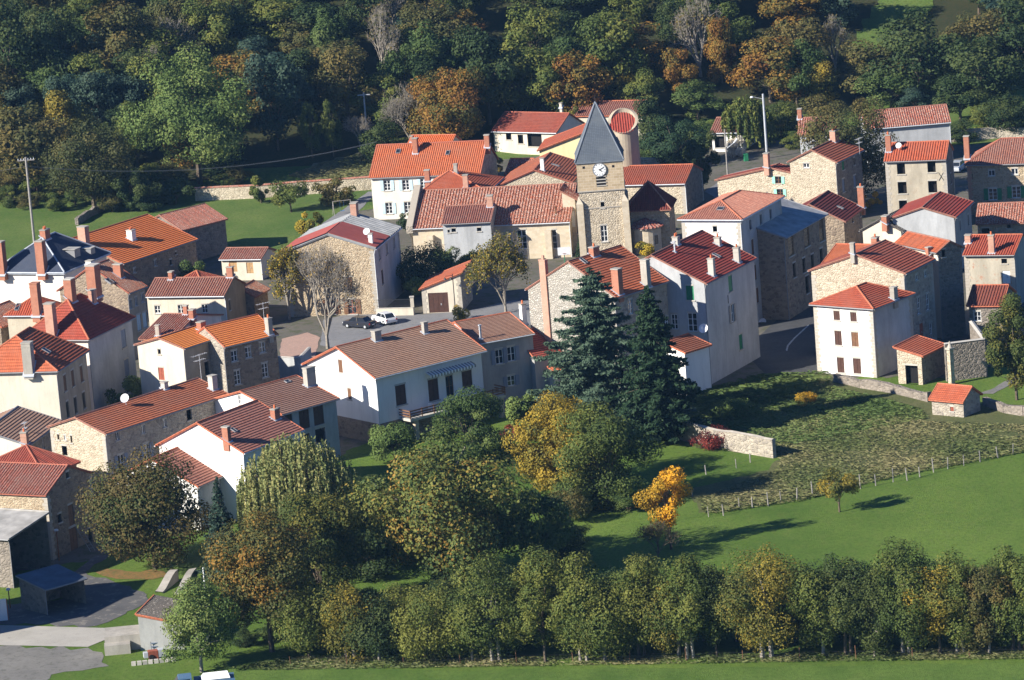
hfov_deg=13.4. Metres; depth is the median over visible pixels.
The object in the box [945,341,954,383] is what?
stone pillar
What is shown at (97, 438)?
long stone house
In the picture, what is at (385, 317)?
parked car
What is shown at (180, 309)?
window
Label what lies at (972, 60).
oak tree
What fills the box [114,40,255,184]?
linden tree
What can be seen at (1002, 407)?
dry stone wall
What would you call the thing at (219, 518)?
spruce tree
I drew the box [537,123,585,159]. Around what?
yellow house
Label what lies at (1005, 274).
door
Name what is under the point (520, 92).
oak tree
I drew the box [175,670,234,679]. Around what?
flatbed truck
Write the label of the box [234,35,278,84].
pine tree
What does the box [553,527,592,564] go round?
understorey bush
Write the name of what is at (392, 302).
railing fence
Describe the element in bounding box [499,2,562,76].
oak tree
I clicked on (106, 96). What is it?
pine tree
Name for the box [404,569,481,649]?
hornbeam tree
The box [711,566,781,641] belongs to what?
hornbeam tree
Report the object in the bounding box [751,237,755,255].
window
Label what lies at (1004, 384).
field path
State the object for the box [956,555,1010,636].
hornbeam tree
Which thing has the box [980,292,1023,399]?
fruit tree
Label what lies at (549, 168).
village house
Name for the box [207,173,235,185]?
hedge bush
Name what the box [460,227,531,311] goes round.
plane tree
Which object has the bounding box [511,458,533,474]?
understorey bush
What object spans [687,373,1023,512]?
rough meadow
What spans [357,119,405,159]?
oak tree
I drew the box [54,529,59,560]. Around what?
yard lamp
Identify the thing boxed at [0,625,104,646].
concrete slab
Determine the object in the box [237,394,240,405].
window
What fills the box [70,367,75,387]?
window
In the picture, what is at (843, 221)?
village house
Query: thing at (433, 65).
oak tree
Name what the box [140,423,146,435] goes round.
window
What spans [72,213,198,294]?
farmhouse
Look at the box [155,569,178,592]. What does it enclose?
loading ramp
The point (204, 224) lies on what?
barn
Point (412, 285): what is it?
palm shrub
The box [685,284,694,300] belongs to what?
window
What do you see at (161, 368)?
window
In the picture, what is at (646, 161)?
churchyard wall
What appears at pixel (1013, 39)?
oak tree
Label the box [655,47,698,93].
beech tree
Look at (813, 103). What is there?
beech tree
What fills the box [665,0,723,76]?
leafless tree
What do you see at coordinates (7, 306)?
house
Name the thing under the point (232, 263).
window
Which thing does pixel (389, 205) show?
window
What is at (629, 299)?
window
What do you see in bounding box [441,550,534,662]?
hornbeam tree
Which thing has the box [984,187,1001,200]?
window
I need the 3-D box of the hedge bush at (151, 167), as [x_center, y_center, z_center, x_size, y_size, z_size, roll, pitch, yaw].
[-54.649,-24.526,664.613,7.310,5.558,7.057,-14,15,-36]
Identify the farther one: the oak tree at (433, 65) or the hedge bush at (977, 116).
the oak tree at (433, 65)
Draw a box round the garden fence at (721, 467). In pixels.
[691,453,750,495]
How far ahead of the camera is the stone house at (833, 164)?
598.47 m
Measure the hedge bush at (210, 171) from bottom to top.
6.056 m
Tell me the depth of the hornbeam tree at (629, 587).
395.99 m
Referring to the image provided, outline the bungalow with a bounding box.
[709,116,754,151]
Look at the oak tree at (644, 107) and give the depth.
664.86 m
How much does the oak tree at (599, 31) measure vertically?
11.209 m
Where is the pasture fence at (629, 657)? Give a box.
[289,644,1005,663]
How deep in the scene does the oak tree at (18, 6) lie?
705.38 m
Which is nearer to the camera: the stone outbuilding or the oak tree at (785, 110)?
the stone outbuilding
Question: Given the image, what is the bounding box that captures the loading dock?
[104,625,140,655]
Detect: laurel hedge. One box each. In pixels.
[396,240,458,291]
[433,246,478,269]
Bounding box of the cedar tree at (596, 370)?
[503,267,696,436]
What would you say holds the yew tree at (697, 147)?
on the village ground at (486, 293)
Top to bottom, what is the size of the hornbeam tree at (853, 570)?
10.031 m
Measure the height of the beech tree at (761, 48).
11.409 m
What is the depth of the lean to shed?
445.30 m
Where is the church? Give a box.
[406,95,676,262]
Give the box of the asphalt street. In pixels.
[753,306,817,374]
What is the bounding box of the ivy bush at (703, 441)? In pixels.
[690,424,729,449]
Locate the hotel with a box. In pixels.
[677,190,785,321]
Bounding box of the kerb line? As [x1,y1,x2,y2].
[786,325,808,350]
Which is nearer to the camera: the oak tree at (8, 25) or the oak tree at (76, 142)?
the oak tree at (76, 142)
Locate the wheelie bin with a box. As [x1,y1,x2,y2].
[743,153,748,160]
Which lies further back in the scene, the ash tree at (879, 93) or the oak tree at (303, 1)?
the oak tree at (303, 1)
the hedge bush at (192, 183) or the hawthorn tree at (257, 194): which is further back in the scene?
the hedge bush at (192, 183)
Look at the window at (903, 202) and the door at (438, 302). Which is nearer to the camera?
the door at (438, 302)
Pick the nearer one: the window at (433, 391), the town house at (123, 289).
the window at (433, 391)
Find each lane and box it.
[322,192,371,223]
[705,167,758,197]
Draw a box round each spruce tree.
[194,476,240,585]
[603,284,711,444]
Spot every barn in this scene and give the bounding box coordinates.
[0,461,97,559]
[155,203,227,259]
[623,163,703,213]
[858,104,950,164]
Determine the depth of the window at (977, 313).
513.58 m
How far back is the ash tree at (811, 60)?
684.71 m
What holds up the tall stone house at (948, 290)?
on the village ground at (486, 293)
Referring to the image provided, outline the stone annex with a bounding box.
[441,194,497,260]
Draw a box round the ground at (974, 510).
[0,0,1023,679]
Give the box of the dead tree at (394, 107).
[379,83,436,138]
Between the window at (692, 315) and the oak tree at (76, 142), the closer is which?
the window at (692, 315)
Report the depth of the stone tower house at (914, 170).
586.64 m
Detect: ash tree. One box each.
[17,61,73,112]
[48,14,124,55]
[306,5,355,52]
[376,43,430,115]
[402,19,470,71]
[535,35,591,105]
[669,79,725,120]
[770,37,828,107]
[851,69,916,107]
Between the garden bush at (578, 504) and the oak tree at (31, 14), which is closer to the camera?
the garden bush at (578, 504)
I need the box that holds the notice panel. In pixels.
[0,598,8,620]
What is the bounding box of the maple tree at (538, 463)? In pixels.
[500,390,596,493]
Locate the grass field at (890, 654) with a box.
[233,645,1023,669]
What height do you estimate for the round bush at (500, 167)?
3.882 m
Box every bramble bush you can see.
[708,396,762,420]
[795,391,818,405]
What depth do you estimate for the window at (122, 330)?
523.46 m
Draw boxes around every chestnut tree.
[71,442,227,569]
[336,419,554,589]
[401,66,489,138]
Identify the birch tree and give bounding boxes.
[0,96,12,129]
[43,89,93,157]
[160,576,241,672]
[262,243,309,319]
[563,106,578,114]
[609,73,643,99]
[803,61,839,103]
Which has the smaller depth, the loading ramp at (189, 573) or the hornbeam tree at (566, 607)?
the hornbeam tree at (566, 607)
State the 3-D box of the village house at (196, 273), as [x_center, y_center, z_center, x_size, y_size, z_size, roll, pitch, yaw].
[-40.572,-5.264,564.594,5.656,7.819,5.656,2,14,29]
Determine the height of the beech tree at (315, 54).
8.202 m
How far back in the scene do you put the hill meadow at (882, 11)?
714.46 m
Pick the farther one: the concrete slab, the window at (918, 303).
the window at (918, 303)
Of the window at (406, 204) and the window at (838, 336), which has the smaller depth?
the window at (838, 336)
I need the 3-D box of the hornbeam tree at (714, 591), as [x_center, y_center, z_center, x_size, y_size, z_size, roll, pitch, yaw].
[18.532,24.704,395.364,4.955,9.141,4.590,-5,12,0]
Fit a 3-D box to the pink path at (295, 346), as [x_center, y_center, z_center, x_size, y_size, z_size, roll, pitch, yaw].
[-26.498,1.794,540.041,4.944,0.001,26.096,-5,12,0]
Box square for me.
[320,300,530,348]
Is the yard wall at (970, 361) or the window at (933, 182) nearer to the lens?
the yard wall at (970, 361)
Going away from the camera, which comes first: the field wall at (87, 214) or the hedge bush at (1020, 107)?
the field wall at (87, 214)
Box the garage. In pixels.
[418,260,472,313]
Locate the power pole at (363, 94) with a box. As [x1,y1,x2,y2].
[357,93,369,130]
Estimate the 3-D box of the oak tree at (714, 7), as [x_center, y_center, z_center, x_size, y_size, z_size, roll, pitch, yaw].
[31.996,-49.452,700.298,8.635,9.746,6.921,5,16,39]
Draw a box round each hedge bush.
[0,164,23,192]
[0,184,18,207]
[16,173,57,202]
[16,191,41,208]
[45,192,68,210]
[46,173,79,196]
[64,189,89,206]
[95,189,124,211]
[134,192,164,211]
[138,162,171,190]
[154,161,190,185]
[179,180,197,195]
[201,150,246,177]
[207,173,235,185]
[224,164,253,184]
[391,137,408,143]
[639,140,660,157]
[683,119,711,143]
[779,131,799,149]
[949,118,979,142]
[967,104,1003,127]
[999,98,1023,127]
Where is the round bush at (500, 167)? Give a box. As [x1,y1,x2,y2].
[497,157,503,171]
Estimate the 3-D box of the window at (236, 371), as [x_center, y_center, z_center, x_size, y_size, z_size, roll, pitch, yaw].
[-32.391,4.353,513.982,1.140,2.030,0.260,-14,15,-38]
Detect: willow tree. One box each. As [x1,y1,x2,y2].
[235,431,362,547]
[720,94,775,149]
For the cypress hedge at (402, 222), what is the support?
on the village ground at (486, 293)
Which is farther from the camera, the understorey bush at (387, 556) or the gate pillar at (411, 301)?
the gate pillar at (411, 301)
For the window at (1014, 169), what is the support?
in the stone house at (995, 171)
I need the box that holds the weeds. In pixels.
[693,385,928,450]
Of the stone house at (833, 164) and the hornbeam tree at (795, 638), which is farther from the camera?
the stone house at (833, 164)
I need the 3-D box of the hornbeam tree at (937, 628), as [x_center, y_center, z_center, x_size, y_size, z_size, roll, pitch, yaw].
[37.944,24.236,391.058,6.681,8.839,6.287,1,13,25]
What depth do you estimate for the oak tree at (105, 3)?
720.35 m
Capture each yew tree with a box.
[639,115,706,163]
[682,130,720,190]
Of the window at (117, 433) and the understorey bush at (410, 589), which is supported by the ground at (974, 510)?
the understorey bush at (410, 589)
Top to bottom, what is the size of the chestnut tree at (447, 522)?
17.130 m
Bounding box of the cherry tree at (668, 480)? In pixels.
[632,465,693,548]
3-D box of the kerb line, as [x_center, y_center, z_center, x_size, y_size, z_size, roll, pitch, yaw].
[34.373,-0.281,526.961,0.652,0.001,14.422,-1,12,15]
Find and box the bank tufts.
[289,150,372,179]
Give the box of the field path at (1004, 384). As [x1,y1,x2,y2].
[982,378,1018,393]
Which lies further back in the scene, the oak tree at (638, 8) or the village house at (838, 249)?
the oak tree at (638, 8)
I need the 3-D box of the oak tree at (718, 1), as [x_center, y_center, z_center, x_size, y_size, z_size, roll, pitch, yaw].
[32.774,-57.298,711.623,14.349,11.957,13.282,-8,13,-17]
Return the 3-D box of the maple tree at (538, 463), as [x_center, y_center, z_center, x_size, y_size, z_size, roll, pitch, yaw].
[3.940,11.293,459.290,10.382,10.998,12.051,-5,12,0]
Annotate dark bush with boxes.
[99,167,162,210]
[159,176,195,204]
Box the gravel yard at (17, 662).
[0,645,107,679]
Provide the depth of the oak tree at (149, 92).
683.83 m
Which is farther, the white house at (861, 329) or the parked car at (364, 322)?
the parked car at (364, 322)
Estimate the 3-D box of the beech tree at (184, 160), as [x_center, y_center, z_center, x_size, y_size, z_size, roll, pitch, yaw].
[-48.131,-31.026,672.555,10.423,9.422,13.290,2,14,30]
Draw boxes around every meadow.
[220,660,1023,679]
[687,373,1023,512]
[852,0,932,56]
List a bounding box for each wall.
[75,206,106,224]
[194,176,371,200]
[278,347,311,377]
[376,307,413,315]
[640,158,665,164]
[674,422,775,457]
[833,373,930,401]
[944,321,987,381]
[952,127,1023,141]
[982,397,1023,415]
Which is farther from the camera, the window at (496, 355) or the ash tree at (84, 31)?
the ash tree at (84, 31)
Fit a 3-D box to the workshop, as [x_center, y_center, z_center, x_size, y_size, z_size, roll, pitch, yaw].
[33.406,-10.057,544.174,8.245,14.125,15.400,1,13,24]
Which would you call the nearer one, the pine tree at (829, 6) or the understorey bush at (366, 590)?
the understorey bush at (366, 590)
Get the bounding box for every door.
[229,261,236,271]
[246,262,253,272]
[428,292,448,312]
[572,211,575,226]
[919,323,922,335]
[1002,271,1010,282]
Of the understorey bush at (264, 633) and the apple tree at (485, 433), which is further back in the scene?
the apple tree at (485, 433)
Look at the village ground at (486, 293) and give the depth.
574.50 m
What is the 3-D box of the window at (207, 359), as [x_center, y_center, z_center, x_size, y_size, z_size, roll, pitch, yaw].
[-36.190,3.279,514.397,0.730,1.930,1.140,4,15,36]
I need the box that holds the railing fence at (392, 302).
[377,299,409,306]
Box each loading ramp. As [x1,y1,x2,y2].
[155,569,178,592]
[174,568,196,593]
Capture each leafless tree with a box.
[15,60,33,90]
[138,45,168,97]
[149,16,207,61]
[342,115,373,147]
[363,0,408,31]
[365,4,402,89]
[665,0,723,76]
[670,12,699,56]
[819,12,854,72]
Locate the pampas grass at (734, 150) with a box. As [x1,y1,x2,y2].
[726,135,746,157]
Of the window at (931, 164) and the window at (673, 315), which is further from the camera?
the window at (931, 164)
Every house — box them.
[0,226,110,303]
[0,300,15,344]
[0,326,91,420]
[0,405,62,455]
[0,444,80,466]
[3,281,61,337]
[33,263,136,410]
[46,353,228,495]
[56,259,148,359]
[112,446,223,529]
[133,320,210,394]
[138,304,223,353]
[145,263,246,325]
[154,399,304,521]
[184,270,218,276]
[196,302,279,392]
[214,365,340,456]
[286,201,403,316]
[301,319,505,441]
[368,134,498,219]
[408,134,461,142]
[423,163,504,188]
[452,311,534,406]
[491,102,584,154]
[497,152,577,185]
[504,158,534,175]
[518,300,562,400]
[524,243,669,387]
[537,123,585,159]
[570,99,658,134]
[645,229,759,384]
[786,126,864,203]
[797,108,833,153]
[803,183,866,254]
[807,239,936,339]
[809,282,915,377]
[821,234,880,263]
[859,206,906,243]
[883,132,954,213]
[889,191,974,268]
[894,231,965,338]
[962,231,1023,308]
[963,135,1023,214]
[966,284,1016,345]
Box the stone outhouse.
[892,334,944,384]
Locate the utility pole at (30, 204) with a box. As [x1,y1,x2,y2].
[17,157,34,240]
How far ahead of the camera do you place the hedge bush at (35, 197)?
658.45 m
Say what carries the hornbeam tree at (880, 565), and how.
on the ground at (974, 510)
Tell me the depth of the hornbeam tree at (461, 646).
399.82 m
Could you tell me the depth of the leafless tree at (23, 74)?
687.77 m
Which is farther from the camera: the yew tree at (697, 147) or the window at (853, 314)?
the yew tree at (697, 147)
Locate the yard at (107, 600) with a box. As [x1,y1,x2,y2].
[0,555,147,626]
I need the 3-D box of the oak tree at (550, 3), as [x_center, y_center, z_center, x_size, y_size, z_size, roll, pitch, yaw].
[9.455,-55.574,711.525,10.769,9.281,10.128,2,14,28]
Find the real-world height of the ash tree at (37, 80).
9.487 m
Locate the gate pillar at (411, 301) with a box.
[409,296,414,314]
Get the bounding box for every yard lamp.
[6,588,10,607]
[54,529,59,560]
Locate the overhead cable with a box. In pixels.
[29,142,373,171]
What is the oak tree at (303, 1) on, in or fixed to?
on the ground at (974, 510)
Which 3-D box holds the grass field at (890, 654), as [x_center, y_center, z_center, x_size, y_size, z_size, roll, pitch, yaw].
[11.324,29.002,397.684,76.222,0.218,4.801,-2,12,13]
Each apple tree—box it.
[427,384,509,464]
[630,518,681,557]
[816,466,861,511]
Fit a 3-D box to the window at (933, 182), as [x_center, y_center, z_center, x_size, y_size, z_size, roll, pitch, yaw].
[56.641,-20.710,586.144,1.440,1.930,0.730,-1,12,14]
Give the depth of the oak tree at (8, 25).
685.79 m
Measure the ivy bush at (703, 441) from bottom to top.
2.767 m
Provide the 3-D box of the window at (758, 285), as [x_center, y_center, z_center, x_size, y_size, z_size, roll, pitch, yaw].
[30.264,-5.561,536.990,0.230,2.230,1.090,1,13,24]
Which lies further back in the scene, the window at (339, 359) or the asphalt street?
the asphalt street
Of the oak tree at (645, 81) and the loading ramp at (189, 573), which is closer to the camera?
the loading ramp at (189, 573)
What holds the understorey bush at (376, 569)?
on the ground at (974, 510)
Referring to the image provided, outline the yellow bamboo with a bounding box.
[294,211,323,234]
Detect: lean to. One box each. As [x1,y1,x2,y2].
[546,366,568,393]
[668,333,711,389]
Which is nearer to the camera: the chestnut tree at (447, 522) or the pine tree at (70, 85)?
the chestnut tree at (447, 522)
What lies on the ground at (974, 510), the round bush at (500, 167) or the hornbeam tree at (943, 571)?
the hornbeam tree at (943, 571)
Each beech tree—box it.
[0,59,27,103]
[0,101,76,191]
[16,0,73,27]
[76,0,154,71]
[146,0,204,53]
[163,113,239,167]
[192,0,252,24]
[208,47,278,122]
[265,12,320,54]
[294,38,367,90]
[311,42,382,121]
[386,0,449,48]
[392,0,422,19]
[406,5,482,70]
[410,77,451,133]
[444,9,486,59]
[503,490,578,558]
[542,49,613,111]
[596,18,665,79]
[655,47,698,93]
[703,14,737,83]
[725,35,807,102]
[756,0,823,30]
[761,16,834,70]
[789,94,852,130]
[836,38,914,93]
[940,7,1016,60]
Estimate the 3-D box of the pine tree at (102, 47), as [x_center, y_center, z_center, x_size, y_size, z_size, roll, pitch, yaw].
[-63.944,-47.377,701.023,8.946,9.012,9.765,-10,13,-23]
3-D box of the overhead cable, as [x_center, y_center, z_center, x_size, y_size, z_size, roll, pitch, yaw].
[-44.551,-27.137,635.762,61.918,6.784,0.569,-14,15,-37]
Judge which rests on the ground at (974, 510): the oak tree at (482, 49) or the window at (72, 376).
the oak tree at (482, 49)
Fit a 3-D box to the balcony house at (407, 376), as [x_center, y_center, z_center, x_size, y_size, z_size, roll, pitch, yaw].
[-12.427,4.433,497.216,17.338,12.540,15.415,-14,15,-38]
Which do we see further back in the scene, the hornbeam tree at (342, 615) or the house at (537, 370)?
the house at (537, 370)
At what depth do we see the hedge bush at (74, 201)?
657.65 m
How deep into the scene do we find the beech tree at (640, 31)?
692.00 m
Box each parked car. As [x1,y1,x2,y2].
[342,315,376,328]
[371,311,396,324]
[953,160,965,172]
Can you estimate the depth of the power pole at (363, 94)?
681.08 m
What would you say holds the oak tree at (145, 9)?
on the ground at (974, 510)
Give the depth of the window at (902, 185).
587.39 m
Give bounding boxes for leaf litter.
[96,569,165,578]
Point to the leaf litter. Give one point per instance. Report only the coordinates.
(123, 574)
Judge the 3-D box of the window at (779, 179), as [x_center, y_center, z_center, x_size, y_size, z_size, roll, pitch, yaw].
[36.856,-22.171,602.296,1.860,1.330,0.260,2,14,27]
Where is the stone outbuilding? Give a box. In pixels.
[975,201,1023,233]
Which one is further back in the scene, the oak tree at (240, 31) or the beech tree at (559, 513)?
the oak tree at (240, 31)
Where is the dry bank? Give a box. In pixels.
[289,148,371,179]
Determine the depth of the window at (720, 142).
660.91 m
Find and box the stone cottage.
[714,152,791,200]
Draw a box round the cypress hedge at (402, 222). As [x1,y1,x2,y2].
[396,212,412,245]
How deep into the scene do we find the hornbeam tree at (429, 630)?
400.22 m
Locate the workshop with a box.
[749,192,828,319]
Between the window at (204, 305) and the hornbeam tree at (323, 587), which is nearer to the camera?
the hornbeam tree at (323, 587)
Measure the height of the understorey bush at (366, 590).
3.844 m
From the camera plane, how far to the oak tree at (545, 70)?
681.64 m
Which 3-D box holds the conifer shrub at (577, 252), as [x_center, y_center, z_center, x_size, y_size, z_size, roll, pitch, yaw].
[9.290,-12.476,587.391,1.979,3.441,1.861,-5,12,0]
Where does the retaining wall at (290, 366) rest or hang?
on the village ground at (486, 293)
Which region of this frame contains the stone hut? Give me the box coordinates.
[928,382,982,416]
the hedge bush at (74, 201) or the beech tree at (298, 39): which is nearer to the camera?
the hedge bush at (74, 201)
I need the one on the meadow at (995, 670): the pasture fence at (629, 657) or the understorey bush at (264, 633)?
the pasture fence at (629, 657)
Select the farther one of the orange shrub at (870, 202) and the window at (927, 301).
the orange shrub at (870, 202)
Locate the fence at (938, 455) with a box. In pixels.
[701,434,1023,512]
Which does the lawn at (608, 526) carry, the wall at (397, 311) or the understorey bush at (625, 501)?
the understorey bush at (625, 501)
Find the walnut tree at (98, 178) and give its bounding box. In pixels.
[38,114,137,205]
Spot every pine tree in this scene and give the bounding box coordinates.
[0,82,37,124]
[41,73,88,122]
[74,69,121,130]
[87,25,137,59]
[104,74,150,114]
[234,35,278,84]
[243,51,302,150]
[273,67,319,126]
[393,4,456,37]
[815,0,858,30]
[896,86,929,106]
[979,0,1023,22]
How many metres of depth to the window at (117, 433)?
474.64 m
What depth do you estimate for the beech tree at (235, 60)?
683.47 m
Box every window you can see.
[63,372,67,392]
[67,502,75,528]
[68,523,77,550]
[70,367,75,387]
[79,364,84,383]
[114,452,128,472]
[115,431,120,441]
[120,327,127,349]
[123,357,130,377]
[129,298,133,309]
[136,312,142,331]
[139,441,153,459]
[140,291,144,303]
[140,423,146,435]
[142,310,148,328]
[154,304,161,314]
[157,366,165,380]
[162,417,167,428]
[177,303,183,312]
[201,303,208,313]
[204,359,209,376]
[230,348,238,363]
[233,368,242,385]
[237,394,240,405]
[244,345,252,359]
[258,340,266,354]
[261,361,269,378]
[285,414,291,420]
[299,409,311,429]
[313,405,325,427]
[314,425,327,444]
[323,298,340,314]
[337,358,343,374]
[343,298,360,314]
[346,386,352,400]
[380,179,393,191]
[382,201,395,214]
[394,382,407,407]
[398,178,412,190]
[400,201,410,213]
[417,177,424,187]
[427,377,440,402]
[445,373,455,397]
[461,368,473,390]
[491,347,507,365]
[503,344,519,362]
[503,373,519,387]
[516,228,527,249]
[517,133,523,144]
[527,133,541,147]
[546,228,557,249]
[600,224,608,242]
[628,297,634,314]
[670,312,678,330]
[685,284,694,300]
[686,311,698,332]
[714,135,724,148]
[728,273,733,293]
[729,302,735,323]
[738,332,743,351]
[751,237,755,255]
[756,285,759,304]
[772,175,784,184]
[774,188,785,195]
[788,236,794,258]
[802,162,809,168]
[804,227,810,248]
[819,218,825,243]
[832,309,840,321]
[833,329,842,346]
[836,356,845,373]
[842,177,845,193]
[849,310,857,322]
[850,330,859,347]
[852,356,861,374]
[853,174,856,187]
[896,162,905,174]
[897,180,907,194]
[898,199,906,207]
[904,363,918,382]
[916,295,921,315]
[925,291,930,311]
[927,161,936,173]
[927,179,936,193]
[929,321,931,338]
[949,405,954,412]
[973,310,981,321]
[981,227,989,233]
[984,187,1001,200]
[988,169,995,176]
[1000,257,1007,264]
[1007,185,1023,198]
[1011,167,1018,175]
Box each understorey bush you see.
[230,627,260,647]
[256,623,278,641]
[331,529,402,581]
[348,474,386,510]
[350,586,381,607]
[355,501,397,532]
[366,529,404,561]
[385,509,428,557]
[387,582,432,612]
[429,449,456,469]
[491,441,518,460]
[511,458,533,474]
[551,479,604,513]
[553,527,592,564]
[567,524,591,545]
[606,491,642,513]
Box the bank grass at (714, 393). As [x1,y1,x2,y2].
[679,370,829,438]
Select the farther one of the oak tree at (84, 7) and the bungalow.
the oak tree at (84, 7)
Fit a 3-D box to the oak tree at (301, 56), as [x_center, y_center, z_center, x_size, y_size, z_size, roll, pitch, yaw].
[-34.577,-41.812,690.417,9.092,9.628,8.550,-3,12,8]
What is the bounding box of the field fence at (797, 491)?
[707,440,1022,516]
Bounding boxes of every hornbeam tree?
[198,502,317,651]
[267,582,343,656]
[273,490,371,594]
[301,581,368,649]
[310,580,398,663]
[340,591,407,663]
[362,582,429,645]
[390,580,471,662]
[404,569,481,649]
[438,595,507,660]
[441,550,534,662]
[491,563,543,644]
[505,544,576,662]
[529,559,587,643]
[544,550,615,661]
[551,398,665,511]
[555,574,641,660]
[593,565,646,644]
[603,552,672,655]
[630,567,679,644]
[633,580,714,655]
[642,551,726,659]
[667,565,728,641]
[689,562,738,654]
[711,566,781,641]
[714,542,806,658]
[776,563,818,644]
[786,558,857,655]
[801,559,855,641]
[812,552,874,654]
[839,570,899,655]
[841,558,889,639]
[864,536,931,653]
[866,555,919,638]
[891,557,936,642]
[899,561,967,652]
[916,547,989,652]
[920,557,973,636]
[953,565,1015,654]
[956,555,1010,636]
[972,544,1023,649]
[973,554,1023,639]
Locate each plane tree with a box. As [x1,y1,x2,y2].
[290,242,362,348]
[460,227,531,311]
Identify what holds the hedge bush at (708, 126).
on the village ground at (486, 293)
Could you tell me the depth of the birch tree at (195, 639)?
402.83 m
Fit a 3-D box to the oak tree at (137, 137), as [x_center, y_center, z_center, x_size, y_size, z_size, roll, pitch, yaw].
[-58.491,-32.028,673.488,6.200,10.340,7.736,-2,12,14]
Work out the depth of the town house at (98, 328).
519.23 m
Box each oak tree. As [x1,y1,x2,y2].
[0,0,35,36]
[0,0,52,105]
[5,4,62,58]
[27,2,87,76]
[54,130,113,172]
[59,0,104,47]
[67,52,122,118]
[86,104,134,141]
[97,0,117,5]
[109,47,156,101]
[113,100,155,163]
[122,51,178,107]
[126,26,186,77]
[138,0,184,21]
[176,0,241,68]
[194,0,277,48]
[229,0,304,50]
[272,47,321,102]
[276,0,336,27]
[290,2,364,46]
[296,102,321,157]
[319,99,342,156]
[335,0,394,39]
[347,71,409,123]
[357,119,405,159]
[385,25,418,80]
[404,0,459,18]
[404,55,458,101]
[442,0,481,18]
[450,24,528,124]
[489,43,552,110]
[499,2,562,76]
[501,0,576,13]
[515,47,572,111]
[536,0,601,15]
[540,7,583,47]
[544,11,587,54]
[546,28,602,65]
[573,6,649,95]
[574,12,637,45]
[580,17,625,68]
[608,0,662,29]
[621,66,664,111]
[632,95,672,141]
[651,0,688,47]
[665,0,739,24]
[689,4,734,60]
[699,0,729,8]
[705,15,763,70]
[767,100,800,137]
[794,96,899,194]
[856,6,972,94]
[929,31,1023,108]
[931,73,993,119]
[969,0,986,14]
[974,92,1023,131]
[979,0,1023,74]
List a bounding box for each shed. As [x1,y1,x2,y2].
[0,508,50,587]
[15,564,87,614]
[135,594,199,650]
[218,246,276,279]
[244,279,270,316]
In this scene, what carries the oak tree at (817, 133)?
on the village ground at (486, 293)
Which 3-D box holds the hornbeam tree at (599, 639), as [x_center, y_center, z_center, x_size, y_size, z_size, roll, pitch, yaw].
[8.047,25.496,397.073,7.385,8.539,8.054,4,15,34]
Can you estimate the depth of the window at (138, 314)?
545.24 m
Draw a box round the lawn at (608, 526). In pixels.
[339,425,783,572]
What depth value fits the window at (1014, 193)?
593.01 m
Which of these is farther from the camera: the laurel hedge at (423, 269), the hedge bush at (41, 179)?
the hedge bush at (41, 179)
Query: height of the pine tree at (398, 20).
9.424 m
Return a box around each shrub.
[104,375,141,405]
[177,259,205,276]
[367,421,418,461]
[402,277,425,295]
[452,304,470,320]
[500,424,519,439]
[505,389,542,430]
[574,237,579,257]
[635,241,654,255]
[865,191,882,209]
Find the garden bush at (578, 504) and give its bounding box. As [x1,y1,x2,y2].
[548,486,593,520]
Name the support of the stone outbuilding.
on the village ground at (486, 293)
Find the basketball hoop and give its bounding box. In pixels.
[557,247,570,262]
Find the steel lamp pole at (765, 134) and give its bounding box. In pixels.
[750,94,767,151]
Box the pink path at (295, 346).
[280,332,319,357]
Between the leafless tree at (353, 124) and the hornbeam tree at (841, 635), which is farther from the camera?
the leafless tree at (353, 124)
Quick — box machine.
[143,647,165,658]
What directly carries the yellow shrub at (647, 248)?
on the village ground at (486, 293)
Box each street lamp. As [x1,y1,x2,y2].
[444,274,455,308]
[724,129,737,173]
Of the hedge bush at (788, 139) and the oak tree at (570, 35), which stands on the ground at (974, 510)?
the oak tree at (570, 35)
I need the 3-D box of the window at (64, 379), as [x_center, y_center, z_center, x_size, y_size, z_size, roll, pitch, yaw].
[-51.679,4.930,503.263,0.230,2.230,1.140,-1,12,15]
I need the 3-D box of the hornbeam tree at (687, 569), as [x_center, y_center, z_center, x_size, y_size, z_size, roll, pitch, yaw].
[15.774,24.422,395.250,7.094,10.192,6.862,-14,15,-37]
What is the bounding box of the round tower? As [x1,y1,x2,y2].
[608,108,640,166]
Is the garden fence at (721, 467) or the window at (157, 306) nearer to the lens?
the garden fence at (721, 467)
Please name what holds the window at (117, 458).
in the long stone house at (97, 438)
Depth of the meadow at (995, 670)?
392.12 m
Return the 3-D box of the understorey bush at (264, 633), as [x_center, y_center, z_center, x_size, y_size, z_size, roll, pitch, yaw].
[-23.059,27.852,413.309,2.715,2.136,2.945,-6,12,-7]
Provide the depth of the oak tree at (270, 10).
702.63 m
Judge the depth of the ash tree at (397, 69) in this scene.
685.17 m
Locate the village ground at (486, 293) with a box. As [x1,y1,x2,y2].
[12,139,1023,574]
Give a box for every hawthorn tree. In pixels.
[249,175,268,202]
[268,180,308,211]
[311,176,356,205]

